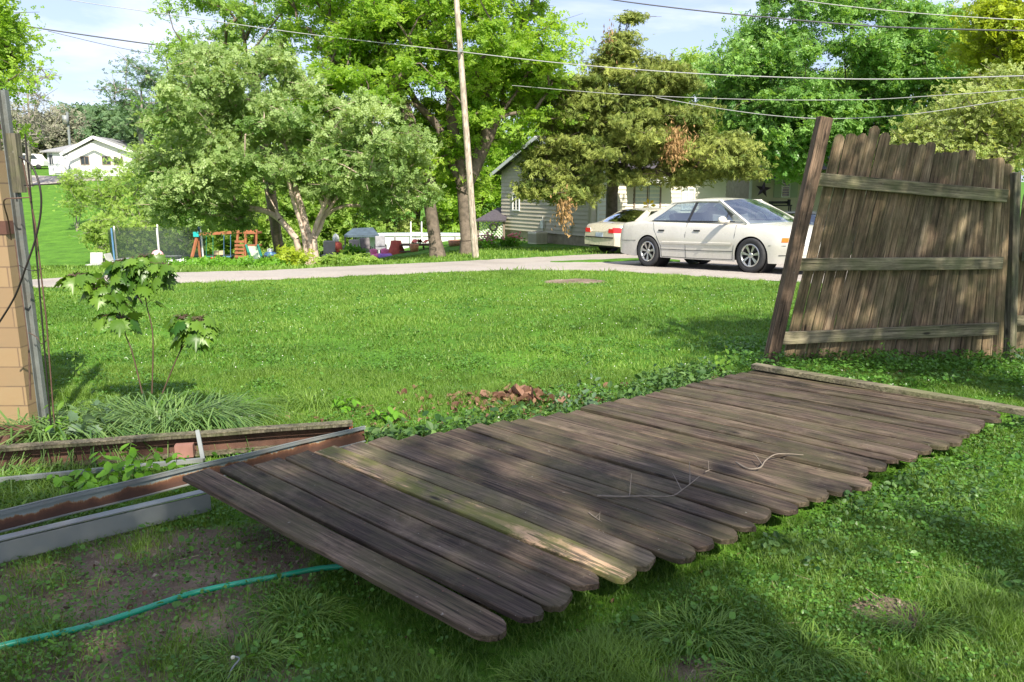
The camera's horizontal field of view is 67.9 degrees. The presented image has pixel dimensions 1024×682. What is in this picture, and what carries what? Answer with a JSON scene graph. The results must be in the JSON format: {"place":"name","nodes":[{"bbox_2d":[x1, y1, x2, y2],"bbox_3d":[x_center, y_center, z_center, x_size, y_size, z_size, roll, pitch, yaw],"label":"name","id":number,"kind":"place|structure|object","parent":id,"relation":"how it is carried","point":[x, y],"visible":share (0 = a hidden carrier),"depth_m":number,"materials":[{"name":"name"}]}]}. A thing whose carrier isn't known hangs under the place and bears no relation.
{"place":"outdoors","nodes":[
{"label":"outdoors","id":0,"kind":"place"},
{"bbox_2d":[32,175,110,183],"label":"path","id":1,"kind":"structure","parent":0,"point":[46,179],"depth_m":88.44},
{"bbox_2d":[320,241,336,258],"bbox_3d":[-8.193,-3.921,33.906,0.637,1.068,0.635,0,11,0],"label":"utility box","id":2,"kind":"object","parent":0,"point":[328,247],"visible":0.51,"depth_m":34.02,"materials":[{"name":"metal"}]},
{"bbox_2d":[32,254,850,287],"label":"gravel road","id":3,"kind":"structure","parent":0,"point":[728,269],"depth_m":15.89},
{"bbox_2d":[620,198,819,272],"bbox_3d":[4.468,-2.261,15.969,2.140,1.490,5.125,-7,11,-33],"label":"parked car","id":4,"kind":"object","parent":3,"relation":"on","point":[707,232],"visible":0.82,"depth_m":15.44,"materials":[{"name":"white paint"}]},
{"bbox_2d":[0,166,1023,681],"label":"ground","id":5,"kind":"structure","parent":0,"point":[58,240],"depth_m":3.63,"materials":[{"name":"plant"}]},
{"bbox_2d":[0,425,32,444],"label":"rusty tray","id":6,"kind":"object","parent":5,"relation":"on","point":[3,438],"visible":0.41,"depth_m":4.58,"materials":[{"name":"metal"}]},
{"bbox_2d":[0,124,37,424],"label":"block wall","id":7,"kind":"structure","parent":5,"relation":"on","point":[14,383],"depth_m":5.02,"materials":[{"name":"beige brick"}]},
{"bbox_2d":[14,240,30,399],"bbox_3d":[-3.170,-0.127,4.929,0.046,1.053,0.012,0,11,0],"label":"corner conduit","id":8,"kind":"object","parent":7,"relation":"attached to","point":[29,367],"visible":0.8,"depth_m":4.94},
{"bbox_2d":[0,101,41,153],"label":"distant tree","id":9,"kind":"object","parent":5,"relation":"on","point":[23,141],"visible":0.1,"depth_m":108.17,"materials":[{"name":"green plant"}]},
{"bbox_2d":[0,90,49,426],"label":"metal post","id":10,"kind":"object","parent":5,"relation":"on","point":[12,144],"visible":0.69,"depth_m":4.58,"materials":[{"name":"grey metal"}]},
{"bbox_2d":[0,0,68,148],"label":"leafy tree","id":11,"kind":"object","parent":5,"relation":"on","point":[13,29],"visible":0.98,"depth_m":14.37,"materials":[{"name":"green plant"}]},
{"bbox_2d":[23,154,47,168],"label":"parked van","id":12,"kind":"object","parent":5,"relation":"on","point":[38,161],"visible":0.56,"depth_m":105.23,"materials":[{"name":"white paint"}]},
{"bbox_2d":[24,134,51,424],"bbox_3d":[-2.819,-0.263,4.535,0.071,1.878,0.010,0,11,0],"label":"metal rod","id":13,"kind":"object","parent":5,"relation":"on","point":[25,137],"visible":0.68,"depth_m":4.52,"materials":[{"name":"metal"}]},
{"bbox_2d":[0,156,41,321],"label":"wire loop","id":14,"kind":"object","parent":13,"relation":"attached to","point":[33,245],"visible":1,"depth_m":4.42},
{"bbox_2d":[22,160,54,423],"bbox_3d":[-2.818,-0.195,4.559,0.058,1.736,0.029,0,11,0],"label":"metal rod","id":15,"kind":"object","parent":5,"relation":"on","point":[43,295],"visible":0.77,"depth_m":4.55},
{"bbox_2d":[5,63,74,186],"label":"distant tree","id":16,"kind":"object","parent":5,"relation":"on","point":[35,117],"visible":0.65,"depth_m":81.77,"materials":[{"name":"green plant"}]},
{"bbox_2d":[0,407,88,443],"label":"grass clump","id":17,"kind":"object","parent":5,"relation":"on","point":[12,431],"visible":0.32,"depth_m":4.64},
{"bbox_2d":[20,102,91,159],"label":"distant tree","id":18,"kind":"object","parent":5,"relation":"on","point":[76,125],"visible":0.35,"depth_m":112.18,"materials":[{"name":"green plant"}]},
{"bbox_2d":[0,455,122,501],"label":"grass clump","id":19,"kind":"object","parent":5,"relation":"on","point":[11,481],"visible":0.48,"depth_m":4.13,"materials":[{"name":"plant"}]},
{"bbox_2d":[43,389,88,424],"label":"leafy weed","id":20,"kind":"object","parent":5,"relation":"on","point":[59,406],"visible":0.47,"depth_m":4.76,"materials":[{"name":"green plant"}]},
{"bbox_2d":[0,405,138,470],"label":"grass clump","id":21,"kind":"object","parent":5,"relation":"on","point":[40,437],"visible":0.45,"depth_m":4.56,"materials":[{"name":"plant"}]},
{"bbox_2d":[48,166,101,230],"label":"hillside shrub","id":22,"kind":"object","parent":5,"relation":"on","point":[75,192],"visible":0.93,"depth_m":58.63,"materials":[{"name":"green plant"}]},
{"bbox_2d":[47,100,109,123],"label":"distant tree","id":23,"kind":"object","parent":5,"relation":"on","point":[81,107],"visible":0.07,"depth_m":117.53,"materials":[{"name":"green plant"}]},
{"bbox_2d":[46,410,114,439],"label":"maple seedling","id":24,"kind":"object","parent":5,"relation":"on","point":[71,414],"visible":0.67,"depth_m":4.60,"materials":[{"name":"green plant"}]},
{"bbox_2d":[46,468,120,494],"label":"leafy weed","id":25,"kind":"object","parent":5,"relation":"on","point":[83,478],"visible":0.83,"depth_m":3.94,"materials":[{"name":"green plant"}]},
{"bbox_2d":[0,405,184,473],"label":"grass clump","id":26,"kind":"object","parent":5,"relation":"on","point":[125,432],"visible":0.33,"depth_m":4.57,"materials":[{"name":"plant"}]},
{"bbox_2d":[42,660,149,681],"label":"grass tuft","id":27,"kind":"object","parent":5,"relation":"on","point":[86,680],"visible":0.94,"depth_m":2.43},
{"bbox_2d":[68,206,124,261],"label":"hillside shrub","id":28,"kind":"object","parent":5,"relation":"on","point":[93,230],"visible":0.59,"depth_m":44.92,"materials":[{"name":"green plant"}]},
{"bbox_2d":[40,136,168,175],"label":"house","id":29,"kind":"structure","parent":5,"relation":"on","point":[85,153],"depth_m":92.49,"materials":[{"name":"white paint"}]},
{"bbox_2d":[52,152,64,172],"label":"garage door","id":30,"kind":"structure","parent":29,"relation":"in","point":[58,161],"depth_m":94.33,"materials":[{"name":"white paint"}]},
{"bbox_2d":[72,99,136,141],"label":"distant tree","id":31,"kind":"object","parent":5,"relation":"on","point":[96,114],"visible":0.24,"depth_m":105.14,"materials":[{"name":"green plant"}]},
{"bbox_2d":[0,490,210,562],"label":"white trim board","id":32,"kind":"object","parent":5,"relation":"on","point":[49,540],"depth_m":3.42,"materials":[{"name":"paint"}]},
{"bbox_2d":[80,153,144,222],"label":"hillside shrub","id":33,"kind":"object","parent":5,"relation":"on","point":[104,194],"visible":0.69,"depth_m":48.55,"materials":[{"name":"green plant"}]},
{"bbox_2d":[94,210,162,258],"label":"hillside shrub","id":34,"kind":"object","parent":5,"relation":"on","point":[135,233],"visible":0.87,"depth_m":42.50,"materials":[{"name":"green plant"}]},
{"bbox_2d":[98,88,170,152],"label":"distant tree","id":35,"kind":"object","parent":5,"relation":"on","point":[127,137],"visible":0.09,"depth_m":94.36,"materials":[{"name":"green plant"}]},
{"bbox_2d":[86,49,184,191],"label":"distant tree","id":36,"kind":"object","parent":5,"relation":"on","point":[144,83],"visible":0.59,"depth_m":73.04,"materials":[{"name":"green plant"}]},
{"bbox_2d":[51,252,221,393],"bbox_3d":[-2.403,-0.110,4.936,1.027,0.928,0.328,0,11,0],"label":"maple sapling","id":37,"kind":"object","parent":5,"relation":"on","point":[148,275],"visible":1,"depth_m":4.84,"materials":[{"name":"green plant"}]},
{"bbox_2d":[101,143,171,253],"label":"hillside shrub","id":38,"kind":"object","parent":5,"relation":"on","point":[131,193],"visible":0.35,"depth_m":45.59,"materials":[{"name":"green plant"}]},
{"bbox_2d":[89,443,185,480],"bbox_3d":[-1.989,0.670,4.031,0.489,0.259,0.234,0,11,0],"label":"leafy weed","id":39,"kind":"object","parent":5,"relation":"on","point":[129,470],"visible":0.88,"depth_m":4.03,"materials":[{"name":"green plant"}]},
{"bbox_2d":[110,224,203,262],"bbox_3d":[-16.183,-4.017,34.884,4.216,2.479,4.120,0,11,0],"label":"trampoline","id":40,"kind":"object","parent":5,"relation":"on","point":[179,256],"visible":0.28,"depth_m":34.88,"materials":[{"name":"white paint"}]},
{"bbox_2d":[15,386,303,462],"bbox_3d":[-2.296,0.512,5.027,2.002,0.260,1.578,0,11,0],"label":"grass clump","id":41,"kind":"object","parent":5,"relation":"on","point":[147,407],"visible":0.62,"depth_m":5.06,"materials":[{"name":"plant"}]},
{"bbox_2d":[130,199,211,254],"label":"hillside shrub","id":42,"kind":"object","parent":5,"relation":"on","point":[178,246],"visible":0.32,"depth_m":44.39,"materials":[{"name":"green plant"}]},
{"bbox_2d":[0,564,342,649],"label":"garden hose","id":43,"kind":"object","parent":5,"relation":"on","point":[133,612],"visible":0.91,"depth_m":2.85,"materials":[{"name":"rubber"}]},
{"bbox_2d":[0,420,352,471],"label":"rusty channel","id":44,"kind":"object","parent":5,"relation":"on","point":[261,437],"visible":0.83,"depth_m":4.49,"materials":[{"name":"metal"}]},
{"bbox_2d":[0,430,205,482],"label":"steel bracket","id":45,"kind":"object","parent":44,"relation":"in","point":[185,450],"visible":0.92,"depth_m":4.28,"materials":[{"name":"metal"}]},
{"bbox_2d":[0,426,365,532],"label":"rusty channel","id":46,"kind":"object","parent":5,"relation":"on","point":[24,515],"visible":0.82,"depth_m":3.74,"materials":[{"name":"metal"}]},
{"bbox_2d":[134,89,235,163],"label":"distant tree","id":47,"kind":"object","parent":5,"relation":"on","point":[159,142],"visible":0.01,"depth_m":89.65,"materials":[{"name":"green plant"}]},
{"bbox_2d":[123,141,259,255],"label":"leafy tree","id":48,"kind":"object","parent":5,"relation":"on","point":[169,252],"visible":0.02,"depth_m":47.51,"materials":[{"name":"green plant"}]},
{"bbox_2d":[161,254,235,267],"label":"verge bush","id":49,"kind":"object","parent":5,"relation":"on","point":[198,261],"visible":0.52,"depth_m":19.92,"materials":[{"name":"green plant"}]},
{"bbox_2d":[138,401,288,448],"bbox_3d":[-1.956,0.555,5.018,1.184,0.236,1.138,0,11,0],"label":"grass clump","id":50,"kind":"object","parent":5,"relation":"on","point":[216,427],"visible":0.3,"depth_m":4.95,"materials":[{"name":"plant"}]},
{"bbox_2d":[190,230,262,261],"bbox_3d":[-11.639,-3.567,31.418,3.815,2.013,2.084,0,11,0],"label":"swing set","id":51,"kind":"object","parent":5,"relation":"on","point":[254,250],"visible":0.58,"depth_m":31.47,"materials":[{"name":"orange wood"}]},
{"bbox_2d":[185,255,284,267],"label":"verge bush","id":52,"kind":"object","parent":5,"relation":"on","point":[246,261],"visible":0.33,"depth_m":20.67,"materials":[{"name":"green plant"}]},
{"bbox_2d":[177,624,314,681],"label":"grass tuft","id":53,"kind":"object","parent":5,"relation":"on","point":[242,669],"visible":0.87,"depth_m":2.54,"materials":[{"name":"plant"}]},
{"bbox_2d":[139,0,367,254],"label":"leafy tree","id":54,"kind":"object","parent":5,"relation":"on","point":[237,33],"visible":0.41,"depth_m":27.41,"materials":[{"name":"green plant"}]},
{"bbox_2d":[188,124,350,258],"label":"leafy tree","id":55,"kind":"object","parent":5,"relation":"on","point":[285,206],"visible":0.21,"depth_m":43.98,"materials":[{"name":"green plant"}]},
{"bbox_2d":[118,33,451,266],"bbox_3d":[-6.407,-5.433,22.041,9.304,6.828,5.727,0,11,0],"label":"leafy tree","id":56,"kind":"object","parent":5,"relation":"on","point":[219,154],"visible":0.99,"depth_m":21.15,"materials":[{"name":"green plant"}]},
{"bbox_2d":[214,583,367,651],"bbox_3d":[-0.787,0.996,2.807,0.551,0.070,0.464,0,11,0],"label":"grass tuft","id":57,"kind":"object","parent":5,"relation":"on","point":[288,597],"visible":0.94,"depth_m":2.79,"materials":[{"name":"plant"}]},
{"bbox_2d":[267,244,314,265],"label":"verge bush","id":58,"kind":"object","parent":5,"relation":"on","point":[292,255],"visible":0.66,"depth_m":21.08,"materials":[{"name":"yellow plant"}]},
{"bbox_2d":[258,385,369,417],"bbox_3d":[-1.473,0.442,5.562,0.939,0.154,0.726,0,11,0],"label":"grass clump","id":59,"kind":"object","parent":5,"relation":"on","point":[314,402],"visible":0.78,"depth_m":5.54,"materials":[{"name":"plant"}]},
{"bbox_2d":[256,125,419,254],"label":"leafy tree","id":60,"kind":"object","parent":5,"relation":"on","point":[344,222],"visible":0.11,"depth_m":47.50,"materials":[{"name":"green plant"}]},
{"bbox_2d":[325,389,360,412],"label":"leafy weed","id":61,"kind":"object","parent":5,"relation":"on","point":[353,403],"visible":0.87,"depth_m":5.43,"materials":[{"name":"green plant"}]},
{"bbox_2d":[310,249,382,264],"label":"verge bush","id":62,"kind":"object","parent":5,"relation":"on","point":[329,259],"visible":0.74,"depth_m":22.01,"materials":[{"name":"green plant"}]},
{"bbox_2d":[342,243,370,256],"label":"verge bush","id":63,"kind":"object","parent":5,"relation":"on","point":[353,249],"visible":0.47,"depth_m":29.77,"materials":[{"name":"green plant"}]},
{"bbox_2d":[244,0,479,257],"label":"leafy tree","id":64,"kind":"object","parent":5,"relation":"on","point":[436,246],"visible":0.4,"depth_m":23.89,"materials":[{"name":"green plant"}]},
{"bbox_2d":[344,227,380,252],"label":"gazebo","id":65,"kind":"object","parent":5,"relation":"on","point":[363,232],"visible":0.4,"depth_m":41.09,"materials":[{"name":"blue plastic"}]},
{"bbox_2d":[365,401,405,422],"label":"leafy weed","id":66,"kind":"object","parent":5,"relation":"on","point":[395,413],"visible":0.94,"depth_m":5.17,"materials":[{"name":"green plant"}]},
{"bbox_2d":[353,232,483,252],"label":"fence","id":67,"kind":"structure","parent":5,"relation":"on","point":[403,237],"depth_m":41.58,"materials":[{"name":"white paint"}]},
{"bbox_2d":[351,130,499,231],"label":"leafy tree","id":68,"kind":"object","parent":5,"relation":"on","point":[405,223],"visible":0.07,"depth_m":49.46,"materials":[{"name":"green plant"}]},
{"bbox_2d":[308,0,594,254],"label":"leafy tree","id":69,"kind":"object","parent":5,"relation":"on","point":[486,76],"visible":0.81,"depth_m":23.44,"materials":[{"name":"green plant"}]},
{"bbox_2d":[0,526,919,681],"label":"soil crumbs","id":70,"kind":"object","parent":5,"relation":"on","point":[237,598],"visible":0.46,"depth_m":2.99,"materials":[{"name":"soil"}]},
{"bbox_2d":[454,0,478,257],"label":"utility pole","id":71,"kind":"object","parent":5,"relation":"on","point":[471,199],"visible":0.86,"depth_m":21.80,"materials":[{"name":"brown wood"}]},
{"bbox_2d":[70,0,458,51],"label":"power line","id":72,"kind":"object","parent":71,"relation":"attached to","point":[268,28],"visible":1,"depth_m":23.87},
{"bbox_2d":[462,51,1023,79],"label":"power line","id":73,"kind":"object","parent":71,"relation":"attached to","point":[759,76],"visible":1,"depth_m":18.33,"materials":[{"name":"metal"}]},
{"bbox_2d":[401,91,538,232],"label":"leafy tree","id":74,"kind":"object","parent":5,"relation":"on","point":[494,196],"visible":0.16,"depth_m":47.70,"materials":[{"name":"green plant"}]},
{"bbox_2d":[477,231,503,249],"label":"flower plant","id":75,"kind":"object","parent":5,"relation":"on","point":[490,239],"visible":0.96,"depth_m":28.77,"materials":[{"name":"green plant"}]},
{"bbox_2d":[476,208,506,239],"bbox_3d":[-0.831,-5.658,36.992,1.567,1.612,1.624,3,12,15],"label":"lattice porch","id":76,"kind":"object","parent":5,"relation":"on","point":[495,215],"visible":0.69,"depth_m":36.52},
{"bbox_2d":[441,59,553,225],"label":"leafy tree","id":77,"kind":"object","parent":5,"relation":"on","point":[527,130],"visible":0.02,"depth_m":52.26,"materials":[{"name":"green plant"}]},
{"bbox_2d":[0,363,1015,676],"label":"leaf litter","id":78,"kind":"object","parent":5,"relation":"on","point":[524,393],"visible":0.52,"depth_m":5.67,"materials":[{"name":"plant"}]},
{"bbox_2d":[0,412,1023,680],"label":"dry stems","id":79,"kind":"object","parent":5,"relation":"on","point":[688,590],"visible":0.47,"depth_m":3.08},
{"bbox_2d":[528,231,547,243],"bbox_3d":[1.112,-4.486,32.956,0.658,0.535,0.658,-8,14,-34],"label":"air conditioner","id":80,"kind":"object","parent":5,"relation":"on","point":[537,237],"visible":1,"depth_m":32.73,"materials":[{"name":"beige metal"}]},
{"bbox_2d":[485,652,613,681],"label":"grass tuft","id":81,"kind":"object","parent":5,"relation":"on","point":[523,674],"visible":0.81,"depth_m":2.44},
{"bbox_2d":[573,361,603,404],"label":"leafy weed","id":82,"kind":"object","parent":5,"relation":"on","point":[594,394],"visible":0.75,"depth_m":5.30,"materials":[{"name":"green plant"}]},
{"bbox_2d":[182,363,1023,641],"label":"fallen fence","id":83,"kind":"object","parent":5,"relation":"on","point":[514,529],"visible":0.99,"depth_m":3.63,"materials":[{"name":"brown wood"}]},
{"bbox_2d":[597,462,699,497],"bbox_3d":[0.667,0.679,3.625,0.588,0.057,0.235,-5,12,-22],"label":"twig","id":84,"kind":"object","parent":83,"relation":"on","point":[648,495],"visible":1,"depth_m":3.52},
{"bbox_2d":[490,136,726,245],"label":"house","id":85,"kind":"structure","parent":5,"relation":"on","point":[524,217],"depth_m":33.07,"materials":[{"name":"grey"}]},
{"bbox_2d":[633,184,661,210],"bbox_3d":[5.678,-6.003,31.847,1.301,1.134,0.788,0,11,0],"label":"window","id":86,"kind":"structure","parent":85,"relation":"in","point":[647,195],"depth_m":31.81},
{"bbox_2d":[680,188,695,209],"bbox_3d":[7.629,-6.163,32.958,0.694,0.933,0.439,0,11,0],"label":"window","id":87,"kind":"structure","parent":85,"relation":"in","point":[687,207],"depth_m":32.94,"materials":[{"name":"white paint"}]},
{"bbox_2d":[550,258,679,261],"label":"grass island","id":88,"kind":"structure","parent":5,"relation":"on","point":[618,259],"depth_m":18.92,"materials":[{"name":"plant"}]},
{"bbox_2d":[585,208,679,252],"bbox_3d":[4.758,-3.770,25.747,5.125,1.490,2.140,-9,14,-37],"label":"parked car","id":89,"kind":"object","parent":5,"relation":"on","point":[604,235],"visible":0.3,"depth_m":24.49,"materials":[{"name":"beige paint"}]},
{"bbox_2d":[507,9,778,237],"bbox_3d":[4.425,-6.964,25.848,9.275,8.067,6.466,0,11,0],"label":"cedar tree","id":90,"kind":"object","parent":5,"relation":"on","point":[633,128],"visible":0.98,"depth_m":24.78,"materials":[{"name":"green plant"}]},
{"bbox_2d":[657,40,723,134],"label":"leafy tree","id":91,"kind":"object","parent":5,"relation":"on","point":[694,57],"depth_m":42.76,"materials":[{"name":"green plant"}]},
{"bbox_2d":[364,344,1023,591],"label":"undergrowth","id":92,"kind":"object","parent":5,"relation":"on","point":[392,431],"visible":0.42,"depth_m":4.55,"materials":[{"name":"green plant"}]},
{"bbox_2d":[624,594,774,670],"bbox_3d":[0.663,1.022,2.691,0.596,0.078,0.467,0,11,0],"label":"grass tuft","id":93,"kind":"object","parent":5,"relation":"on","point":[722,619],"visible":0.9,"depth_m":2.69,"materials":[{"name":"plant"}]},
{"bbox_2d":[711,341,738,375],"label":"leafy weed","id":94,"kind":"object","parent":5,"relation":"on","point":[728,362],"visible":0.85,"depth_m":6.38,"materials":[{"name":"green plant"}]},
{"bbox_2d":[692,647,829,681],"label":"grass tuft","id":95,"kind":"object","parent":5,"relation":"on","point":[752,662],"visible":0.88,"depth_m":2.49,"materials":[{"name":"plant"}]},
{"bbox_2d":[725,154,870,218],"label":"house","id":96,"kind":"structure","parent":5,"relation":"on","point":[748,189],"depth_m":37.71,"materials":[{"name":"grey"}]},
{"bbox_2d":[727,616,884,681],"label":"grass tuft","id":97,"kind":"object","parent":5,"relation":"on","point":[803,632],"visible":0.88,"depth_m":2.60,"materials":[{"name":"plant"}]},
{"bbox_2d":[682,0,1023,206],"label":"maple tree","id":98,"kind":"object","parent":5,"relation":"on","point":[758,47],"visible":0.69,"depth_m":29.34,"materials":[{"name":"green plant"}]},
{"bbox_2d":[763,116,1023,363],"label":"leaning fence","id":99,"kind":"object","parent":5,"relation":"on","point":[936,260],"visible":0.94,"depth_m":6.88,"materials":[{"name":"brown wood"}]},
{"bbox_2d":[775,30,1023,180],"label":"maple tree","id":100,"kind":"object","parent":5,"relation":"on","point":[833,68],"depth_m":40.82,"materials":[{"name":"green plant"}]},
{"bbox_2d":[855,593,996,653],"bbox_3d":[1.476,1.019,2.754,0.527,0.065,0.413,0,11,0],"label":"grass tuft","id":101,"kind":"object","parent":5,"relation":"on","point":[927,634],"visible":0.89,"depth_m":2.75,"materials":[{"name":"plant"}]},
{"bbox_2d":[874,57,1023,174],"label":"bushy tree","id":102,"kind":"object","parent":5,"relation":"on","point":[1002,118],"visible":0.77,"depth_m":20.64,"materials":[{"name":"green plant"}]},
{"bbox_2d":[929,560,1023,604],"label":"grass tuft","id":103,"kind":"object","parent":5,"relation":"on","point":[1011,574],"visible":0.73,"depth_m":3.07,"materials":[{"name":"plant"}]},
{"bbox_2d":[934,0,1023,171],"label":"leafy tree","id":104,"kind":"object","parent":5,"relation":"on","point":[998,47],"visible":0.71,"depth_m":23.85,"materials":[{"name":"green plant"}]},
{"bbox_2d":[1,0,1023,181],"label":"sky","id":105,"kind":"structure","parent":0,"point":[680,28],"materials":[{"name":"white"}]},
{"bbox_2d":[512,85,1023,99],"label":"power line","id":106,"kind":"object","parent":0,"point":[766,99],"visible":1,"depth_m":20.52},
{"bbox_2d":[613,0,1023,31],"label":"power line","id":107,"kind":"object","parent":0,"point":[823,22],"visible":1,"depth_m":21.52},
{"bbox_2d":[656,97,1023,118],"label":"power line","id":108,"kind":"object","parent":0,"point":[846,118],"visible":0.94,"depth_m":19.90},
{"bbox_2d":[801,0,1023,19],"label":"power line","id":109,"kind":"object","parent":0,"point":[916,13],"visible":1,"depth_m":19.81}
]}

